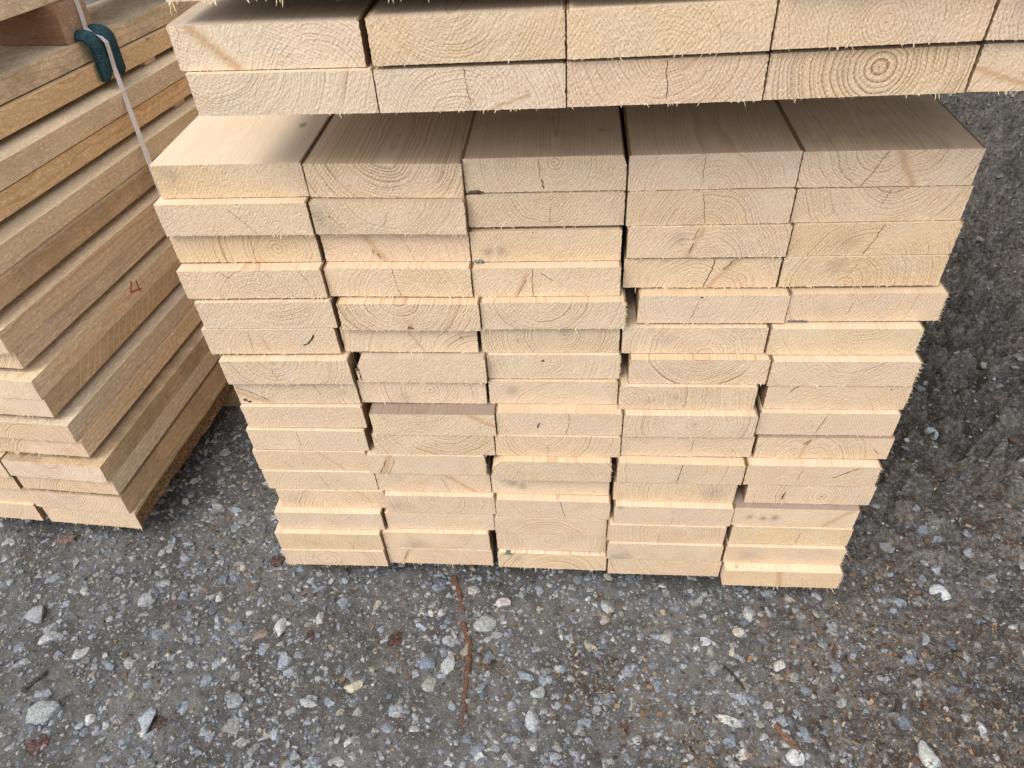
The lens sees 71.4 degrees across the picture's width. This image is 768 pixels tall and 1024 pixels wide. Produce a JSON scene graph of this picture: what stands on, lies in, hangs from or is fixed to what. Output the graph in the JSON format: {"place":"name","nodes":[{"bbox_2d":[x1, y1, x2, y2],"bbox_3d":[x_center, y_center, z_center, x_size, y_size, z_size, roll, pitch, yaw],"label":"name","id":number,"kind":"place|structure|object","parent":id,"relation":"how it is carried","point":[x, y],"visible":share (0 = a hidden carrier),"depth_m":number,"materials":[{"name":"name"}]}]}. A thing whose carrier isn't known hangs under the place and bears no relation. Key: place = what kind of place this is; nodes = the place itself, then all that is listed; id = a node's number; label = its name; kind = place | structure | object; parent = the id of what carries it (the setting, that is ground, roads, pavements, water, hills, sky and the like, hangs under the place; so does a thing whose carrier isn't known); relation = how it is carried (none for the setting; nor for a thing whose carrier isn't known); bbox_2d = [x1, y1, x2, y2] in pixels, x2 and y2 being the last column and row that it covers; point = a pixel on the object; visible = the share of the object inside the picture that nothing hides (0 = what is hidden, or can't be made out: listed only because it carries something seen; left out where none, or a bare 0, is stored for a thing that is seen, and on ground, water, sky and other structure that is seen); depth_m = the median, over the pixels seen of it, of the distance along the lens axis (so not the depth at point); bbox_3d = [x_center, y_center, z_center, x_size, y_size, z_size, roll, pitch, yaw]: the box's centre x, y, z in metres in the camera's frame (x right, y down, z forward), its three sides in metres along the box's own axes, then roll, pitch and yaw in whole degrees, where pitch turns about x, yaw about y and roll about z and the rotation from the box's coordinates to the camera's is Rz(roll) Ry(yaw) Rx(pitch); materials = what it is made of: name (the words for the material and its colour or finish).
{"place":"outdoors","nodes":[
{"label":"outdoors","id":0,"kind":"place"},
{"bbox_2d":[0,0,1023,767],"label":"ground","id":1,"kind":"structure","parent":0,"point":[946,422],"depth_m":1.25,"materials":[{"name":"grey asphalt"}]},
{"bbox_2d":[281,546,389,568],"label":"plank","id":2,"kind":"object","parent":1,"relation":"on","point":[340,557],"visible":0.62,"depth_m":1.30,"materials":[{"name":"brown wood"}]},
{"bbox_2d":[275,522,385,549],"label":"plank","id":3,"kind":"object","parent":2,"relation":"on","point":[349,539],"visible":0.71,"depth_m":1.27,"materials":[{"name":"brown wood"}]},
{"bbox_2d":[274,499,386,529],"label":"plank","id":4,"kind":"object","parent":3,"relation":"on","point":[334,518],"visible":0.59,"depth_m":1.24,"materials":[{"name":"brown wood"}]},
{"bbox_2d":[276,488,386,507],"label":"plank","id":5,"kind":"object","parent":4,"relation":"on","point":[352,498],"visible":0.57,"depth_m":1.22,"materials":[{"name":"brown wood"}]},
{"bbox_2d":[262,469,378,489],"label":"plank","id":6,"kind":"object","parent":5,"relation":"on","point":[331,479],"visible":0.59,"depth_m":1.19,"materials":[{"name":"brown wood"}]},
{"bbox_2d":[252,447,369,474],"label":"plank","id":7,"kind":"object","parent":6,"relation":"on","point":[294,460],"visible":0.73,"depth_m":1.17,"materials":[{"name":"brown wood"}]},
{"bbox_2d":[246,420,372,451],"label":"plank","id":8,"kind":"object","parent":7,"relation":"on","point":[313,438],"visible":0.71,"depth_m":1.14,"materials":[{"name":"brown wood"}]},
{"bbox_2d":[240,401,371,428],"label":"plank","id":9,"kind":"object","parent":8,"relation":"on","point":[333,415],"visible":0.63,"depth_m":1.11,"materials":[{"name":"brown wood"}]},
{"bbox_2d":[233,376,361,404],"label":"plank","id":10,"kind":"object","parent":9,"relation":"on","point":[293,393],"visible":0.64,"depth_m":1.08,"materials":[{"name":"brown wood"}]},
{"bbox_2d":[219,345,361,388],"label":"plank","id":11,"kind":"object","parent":10,"relation":"on","point":[330,368],"visible":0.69,"depth_m":1.05,"materials":[{"name":"brown wood"}]},
{"bbox_2d":[201,321,343,355],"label":"plank","id":12,"kind":"object","parent":11,"relation":"on","point":[264,341],"visible":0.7,"depth_m":1.03,"materials":[{"name":"brown wood"}]},
{"bbox_2d":[194,294,339,330],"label":"plank","id":13,"kind":"object","parent":12,"relation":"on","point":[238,313],"visible":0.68,"depth_m":0.99,"materials":[{"name":"brown wood"}]},
{"bbox_2d":[176,256,329,301],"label":"plank","id":14,"kind":"object","parent":13,"relation":"on","point":[225,280],"visible":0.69,"depth_m":0.97,"materials":[{"name":"brown wood"}]},
{"bbox_2d":[170,232,324,263],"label":"plank","id":15,"kind":"object","parent":14,"relation":"on","point":[257,248],"visible":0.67,"depth_m":0.95,"materials":[{"name":"brown wood"}]},
{"bbox_2d":[153,196,315,240],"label":"plank","id":16,"kind":"object","parent":15,"relation":"on","point":[272,216],"visible":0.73,"depth_m":0.91,"materials":[{"name":"brown wood"}]},
{"bbox_2d":[150,114,332,199],"bbox_3d":[-0.254,-1.261,1.998,0.195,0.052,3.005,0,42,5],"label":"plank","id":17,"kind":"object","parent":16,"relation":"on","point":[256,156],"visible":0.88,"depth_m":0.90,"materials":[{"name":"brown wood"}]},
{"bbox_3d":[0.129,-0.672,1.218,1.080,0.082,0.090,0,42,5],"label":"bearer","id":18,"kind":"object","parent":17,"relation":"on","visible":0},
{"bbox_2d":[185,59,379,117],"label":"plank","id":19,"kind":"object","parent":18,"relation":"on","point":[330,91],"visible":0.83,"depth_m":0.76,"materials":[{"name":"brown wood"}]},
{"bbox_2d":[166,0,377,71],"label":"plank","id":20,"kind":"object","parent":19,"relation":"on","point":[223,35],"visible":0.96,"depth_m":0.74,"materials":[{"name":"brown wood"}]},
{"bbox_2d":[373,36,566,114],"bbox_3d":[0.057,-1.313,1.842,0.198,0.049,3.003,0,42,5],"label":"plank","id":21,"kind":"object","parent":18,"relation":"on","point":[510,85],"visible":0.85,"depth_m":0.73,"materials":[{"name":"brown wood"}]},
{"bbox_2d":[365,0,566,65],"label":"plank","id":22,"kind":"object","parent":21,"relation":"on","point":[407,32],"visible":1,"depth_m":0.70,"materials":[{"name":"brown wood"}]},
{"bbox_2d":[567,51,768,108],"bbox_3d":[0.253,-1.310,1.820,0.196,0.052,3.003,0,42,5],"label":"plank","id":23,"kind":"object","parent":18,"relation":"on","point":[690,78],"visible":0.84,"depth_m":0.71,"materials":[{"name":"brown wood"}]},
{"bbox_2d":[566,0,776,60],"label":"plank","id":24,"kind":"object","parent":23,"relation":"on","point":[607,29],"visible":1,"depth_m":0.68,"materials":[{"name":"brown wood"}]},
{"bbox_2d":[762,41,979,102],"bbox_3d":[0.448,-1.310,1.802,0.193,0.052,3.004,0,42,5],"label":"plank","id":25,"kind":"object","parent":18,"relation":"on","point":[896,69],"visible":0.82,"depth_m":0.69,"materials":[{"name":"brown wood"}]},
{"bbox_2d":[770,0,996,50],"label":"plank","id":26,"kind":"object","parent":25,"relation":"on","point":[798,24],"visible":1,"depth_m":0.66,"materials":[{"name":"brown wood"}]},
{"bbox_2d":[386,530,495,565],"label":"plank","id":27,"kind":"object","parent":1,"relation":"on","point":[442,556],"visible":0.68,"depth_m":1.29,"materials":[{"name":"brown wood"}]},
{"bbox_2d":[382,524,492,550],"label":"plank","id":28,"kind":"object","parent":27,"relation":"on","point":[437,538],"visible":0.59,"depth_m":1.25,"materials":[{"name":"brown wood"}]},
{"bbox_2d":[384,508,494,529],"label":"plank","id":29,"kind":"object","parent":28,"relation":"on","point":[459,521],"visible":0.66,"depth_m":1.23,"materials":[{"name":"brown wood"}]},
{"bbox_2d":[383,490,495,515],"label":"plank","id":30,"kind":"object","parent":29,"relation":"on","point":[444,502],"visible":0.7,"depth_m":1.20,"materials":[{"name":"brown wood"}]},
{"bbox_2d":[375,455,492,492],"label":"plank","id":31,"kind":"object","parent":30,"relation":"on","point":[437,482],"visible":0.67,"depth_m":1.18,"materials":[{"name":"brown wood"}]},
{"bbox_2d":[366,440,488,476],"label":"plank","id":32,"kind":"object","parent":31,"relation":"on","point":[421,464],"visible":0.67,"depth_m":1.15,"materials":[{"name":"brown wood"}]},
{"bbox_2d":[371,429,495,455],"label":"plank","id":33,"kind":"object","parent":32,"relation":"on","point":[437,444],"visible":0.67,"depth_m":1.12,"materials":[{"name":"brown wood"}]},
{"bbox_2d":[369,395,496,436],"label":"plank","id":34,"kind":"object","parent":33,"relation":"on","point":[445,419],"visible":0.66,"depth_m":1.08,"materials":[{"name":"brown wood"}]},
{"bbox_2d":[357,378,488,404],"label":"plank","id":35,"kind":"object","parent":34,"relation":"on","point":[432,393],"visible":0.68,"depth_m":1.07,"materials":[{"name":"brown wood"}]},
{"bbox_2d":[355,341,487,385],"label":"plank","id":36,"kind":"object","parent":35,"relation":"on","point":[435,367],"visible":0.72,"depth_m":1.03,"materials":[{"name":"brown wood"}]},
{"bbox_2d":[339,323,480,353],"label":"plank","id":37,"kind":"object","parent":36,"relation":"on","point":[462,342],"visible":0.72,"depth_m":1.02,"materials":[{"name":"brown wood"}]},
{"bbox_2d":[336,293,481,334],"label":"plank","id":38,"kind":"object","parent":37,"relation":"on","point":[398,313],"visible":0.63,"depth_m":0.97,"materials":[{"name":"brown wood"}]},
{"bbox_2d":[323,259,473,298],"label":"plank","id":39,"kind":"object","parent":38,"relation":"on","point":[450,279],"visible":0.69,"depth_m":0.95,"materials":[{"name":"brown wood"}]},
{"bbox_2d":[320,227,471,262],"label":"plank","id":40,"kind":"object","parent":39,"relation":"on","point":[377,248],"visible":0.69,"depth_m":0.94,"materials":[{"name":"brown wood"}]},
{"bbox_2d":[309,193,468,236],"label":"plank","id":41,"kind":"object","parent":40,"relation":"on","point":[375,215],"visible":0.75,"depth_m":0.90,"materials":[{"name":"brown wood"}]},
{"bbox_2d":[302,110,474,198],"bbox_3d":[-0.058,-1.256,1.983,0.196,0.054,3.003,1,42,4],"label":"plank","id":42,"kind":"object","parent":41,"relation":"on","point":[394,155],"visible":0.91,"depth_m":0.89,"materials":[{"name":"brown wood"}]},
{"bbox_2d":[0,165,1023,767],"bbox_3d":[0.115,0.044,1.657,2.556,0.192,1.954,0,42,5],"label":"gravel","id":43,"kind":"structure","parent":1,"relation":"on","point":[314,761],"depth_m":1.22,"materials":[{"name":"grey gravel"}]},
{"bbox_2d":[1,217,1023,767],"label":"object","id":44,"kind":"object","parent":1,"relation":"on","point":[813,687],"visible":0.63,"depth_m":1.17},
{"bbox_2d":[497,549,606,572],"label":"plank","id":45,"kind":"object","parent":1,"relation":"on","point":[564,559],"visible":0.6,"depth_m":1.27,"materials":[{"name":"brown wood"}]},
{"bbox_2d":[496,529,606,551],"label":"plank","id":46,"kind":"object","parent":45,"relation":"on","point":[551,542],"visible":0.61,"depth_m":1.24,"materials":[{"name":"brown wood"}]},
{"bbox_2d":[494,513,606,535],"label":"plank","id":47,"kind":"object","parent":46,"relation":"on","point":[555,526],"visible":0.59,"depth_m":1.21,"materials":[{"name":"brown wood"}]},
{"bbox_2d":[495,483,610,519],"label":"plank","id":48,"kind":"object","parent":47,"relation":"on","point":[572,506],"visible":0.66,"depth_m":1.18,"materials":[{"name":"brown wood"}]},
{"bbox_2d":[491,459,609,494],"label":"plank","id":49,"kind":"object","parent":48,"relation":"on","point":[549,487],"visible":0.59,"depth_m":1.17,"materials":[{"name":"brown wood"}]},
{"bbox_2d":[492,455,612,482],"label":"plank","id":50,"kind":"object","parent":49,"relation":"on","point":[562,468],"visible":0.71,"depth_m":1.12,"materials":[{"name":"brown wood"}]},
{"bbox_2d":[495,431,620,456],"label":"plank","id":51,"kind":"object","parent":50,"relation":"on","point":[551,445],"visible":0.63,"depth_m":1.10,"materials":[{"name":"brown wood"}]},
{"bbox_2d":[496,398,622,435],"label":"plank","id":52,"kind":"object","parent":51,"relation":"on","point":[573,419],"visible":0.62,"depth_m":1.07,"materials":[{"name":"brown wood"}]},
{"bbox_2d":[488,376,617,404],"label":"plank","id":53,"kind":"object","parent":52,"relation":"on","point":[568,391],"visible":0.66,"depth_m":1.05,"materials":[{"name":"brown wood"}]},
{"bbox_2d":[486,340,621,379],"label":"plank","id":54,"kind":"object","parent":53,"relation":"on","point":[560,365],"visible":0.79,"depth_m":1.03,"materials":[{"name":"brown wood"}]},
{"bbox_2d":[480,328,619,353],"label":"plank","id":55,"kind":"object","parent":54,"relation":"on","point":[553,340],"visible":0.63,"depth_m":1.00,"materials":[{"name":"brown wood"}]},
{"bbox_2d":[480,275,627,333],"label":"plank","id":56,"kind":"object","parent":55,"relation":"on","point":[560,312],"visible":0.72,"depth_m":0.96,"materials":[{"name":"brown wood"}]},
{"bbox_2d":[471,260,620,297],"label":"plank","id":57,"kind":"object","parent":56,"relation":"on","point":[602,278],"visible":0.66,"depth_m":0.94,"materials":[{"name":"brown wood"}]},
{"bbox_2d":[469,225,621,262],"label":"plank","id":58,"kind":"object","parent":57,"relation":"on","point":[552,243],"visible":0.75,"depth_m":0.92,"materials":[{"name":"brown wood"}]},
{"bbox_2d":[466,190,625,229],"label":"plank","id":59,"kind":"object","parent":58,"relation":"on","point":[555,208],"visible":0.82,"depth_m":0.89,"materials":[{"name":"brown wood"}]},
{"bbox_2d":[462,89,626,193],"bbox_3d":[0.139,-1.261,1.970,0.198,0.051,3.004,0,42,5],"label":"plank","id":60,"kind":"object","parent":59,"relation":"on","point":[567,149],"visible":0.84,"depth_m":0.88,"materials":[{"name":"brown wood"}]},
{"bbox_2d":[720,557,842,592],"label":"plank","id":61,"kind":"object","parent":1,"relation":"on","point":[781,575],"visible":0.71,"depth_m":1.22,"materials":[{"name":"brown wood"}]},
{"bbox_2d":[721,534,847,564],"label":"plank","id":62,"kind":"object","parent":61,"relation":"on","point":[785,553],"visible":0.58,"depth_m":1.20,"materials":[{"name":"brown wood"}]},
{"bbox_2d":[726,524,853,545],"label":"plank","id":63,"kind":"object","parent":62,"relation":"on","point":[814,536],"visible":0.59,"depth_m":1.17,"materials":[{"name":"brown wood"}]},
{"bbox_2d":[731,485,859,527],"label":"plank","id":64,"kind":"object","parent":63,"relation":"on","point":[803,515],"visible":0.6,"depth_m":1.14,"materials":[{"name":"brown wood"}]},
{"bbox_2d":[740,483,876,504],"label":"plank","id":65,"kind":"object","parent":64,"relation":"on","point":[818,495],"visible":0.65,"depth_m":1.12,"materials":[{"name":"brown wood"}]},
{"bbox_2d":[742,452,882,489],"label":"plank","id":66,"kind":"object","parent":65,"relation":"on","point":[815,472],"visible":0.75,"depth_m":1.09,"materials":[{"name":"brown wood"}]},
{"bbox_2d":[751,432,894,458],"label":"plank","id":67,"kind":"object","parent":66,"relation":"on","point":[774,446],"visible":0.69,"depth_m":1.07,"materials":[{"name":"brown wood"}]},
{"bbox_2d":[755,391,900,436],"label":"plank","id":68,"kind":"object","parent":67,"relation":"on","point":[861,422],"visible":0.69,"depth_m":1.04,"materials":[{"name":"brown wood"}]},
{"bbox_2d":[758,383,912,409],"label":"plank","id":69,"kind":"object","parent":68,"relation":"on","point":[845,397],"visible":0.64,"depth_m":1.02,"materials":[{"name":"brown wood"}]},
{"bbox_2d":[766,351,922,389],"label":"plank","id":70,"kind":"object","parent":69,"relation":"on","point":[844,370],"visible":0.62,"depth_m":0.98,"materials":[{"name":"brown wood"}]},
{"bbox_2d":[764,321,924,355],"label":"plank","id":71,"kind":"object","parent":70,"relation":"on","point":[858,338],"visible":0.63,"depth_m":0.96,"materials":[{"name":"brown wood"}]},
{"bbox_2d":[785,280,948,322],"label":"plank","id":72,"kind":"object","parent":71,"relation":"on","point":[877,303],"visible":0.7,"depth_m":0.94,"materials":[{"name":"brown wood"}]},
{"bbox_2d":[777,254,949,289],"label":"plank","id":73,"kind":"object","parent":72,"relation":"on","point":[872,270],"visible":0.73,"depth_m":0.92,"materials":[{"name":"brown wood"}]},
{"bbox_2d":[786,219,963,256],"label":"plank","id":74,"kind":"object","parent":73,"relation":"on","point":[864,238],"visible":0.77,"depth_m":0.89,"materials":[{"name":"brown wood"}]},
{"bbox_2d":[789,184,973,222],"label":"plank","id":75,"kind":"object","parent":74,"relation":"on","point":[877,204],"visible":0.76,"depth_m":0.86,"materials":[{"name":"brown wood"}]},
{"bbox_2d":[776,94,985,189],"bbox_3d":[0.538,-1.258,1.935,0.200,0.050,3.003,0,42,5],"label":"plank","id":76,"kind":"object","parent":75,"relation":"on","point":[899,140],"visible":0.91,"depth_m":0.84,"materials":[{"name":"brown wood"}]},
{"bbox_3d":[0.120,0.011,1.667,1.020,0.040,0.090,0,42,5],"label":"bearer","id":77,"kind":"object","parent":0,"visible":0},
{"bbox_2d":[607,558,721,576],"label":"plank","id":78,"kind":"object","parent":77,"relation":"on","point":[664,567],"visible":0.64,"depth_m":1.25,"materials":[{"name":"brown wood"}]},
{"bbox_2d":[606,539,723,561],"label":"plank","id":79,"kind":"object","parent":78,"relation":"on","point":[698,552],"visible":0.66,"depth_m":1.22,"materials":[{"name":"brown wood"}]},
{"bbox_2d":[606,481,726,543],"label":"plank","id":80,"kind":"object","parent":79,"relation":"on","point":[680,534],"visible":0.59,"depth_m":1.19,"materials":[{"name":"brown wood"}]},
{"bbox_2d":[611,478,734,528],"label":"plank","id":81,"kind":"object","parent":80,"relation":"on","point":[673,513],"visible":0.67,"depth_m":1.16,"materials":[{"name":"brown wood"}]},
{"bbox_2d":[611,457,736,503],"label":"plank","id":82,"kind":"object","parent":81,"relation":"on","point":[694,493],"visible":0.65,"depth_m":1.14,"materials":[{"name":"brown wood"}]},
{"bbox_2d":[615,455,745,486],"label":"plank","id":83,"kind":"object","parent":82,"relation":"on","point":[707,470],"visible":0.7,"depth_m":1.10,"materials":[{"name":"brown wood"}]},
{"bbox_2d":[620,433,754,458],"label":"plank","id":84,"kind":"object","parent":83,"relation":"on","point":[721,447],"visible":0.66,"depth_m":1.09,"materials":[{"name":"brown wood"}]},
{"bbox_2d":[622,404,758,439],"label":"plank","id":85,"kind":"object","parent":84,"relation":"on","point":[676,423],"visible":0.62,"depth_m":1.05,"materials":[{"name":"brown wood"}]},
{"bbox_2d":[617,344,757,410],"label":"plank","id":86,"kind":"object","parent":85,"relation":"on","point":[650,396],"visible":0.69,"depth_m":1.03,"materials":[{"name":"brown wood"}]},
{"bbox_2d":[625,352,772,385],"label":"plank","id":87,"kind":"object","parent":86,"relation":"on","point":[707,368],"visible":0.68,"depth_m":1.00,"materials":[{"name":"brown wood"}]},
{"bbox_2d":[620,287,768,354],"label":"plank","id":88,"kind":"object","parent":87,"relation":"on","point":[688,338],"visible":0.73,"depth_m":0.98,"materials":[{"name":"brown wood"}]},
{"bbox_2d":[633,283,790,325],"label":"plank","id":89,"kind":"object","parent":88,"relation":"on","point":[692,305],"visible":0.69,"depth_m":0.95,"materials":[{"name":"brown wood"}]},
{"bbox_2d":[621,225,781,290],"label":"plank","id":90,"kind":"object","parent":89,"relation":"on","point":[731,272],"visible":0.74,"depth_m":0.94,"materials":[{"name":"brown wood"}]},
{"bbox_2d":[623,213,792,260],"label":"plank","id":91,"kind":"object","parent":90,"relation":"on","point":[763,240],"visible":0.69,"depth_m":0.90,"materials":[{"name":"brown wood"}]},
{"bbox_2d":[624,182,795,230],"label":"plank","id":92,"kind":"object","parent":91,"relation":"on","point":[736,206],"visible":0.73,"depth_m":0.87,"materials":[{"name":"brown wood"}]},
{"bbox_2d":[620,99,802,191],"bbox_3d":[0.338,-1.258,1.949,0.198,0.052,3.005,0,42,5],"label":"plank","id":93,"kind":"object","parent":92,"relation":"on","point":[710,145],"visible":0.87,"depth_m":0.85,"materials":[{"name":"brown wood"}]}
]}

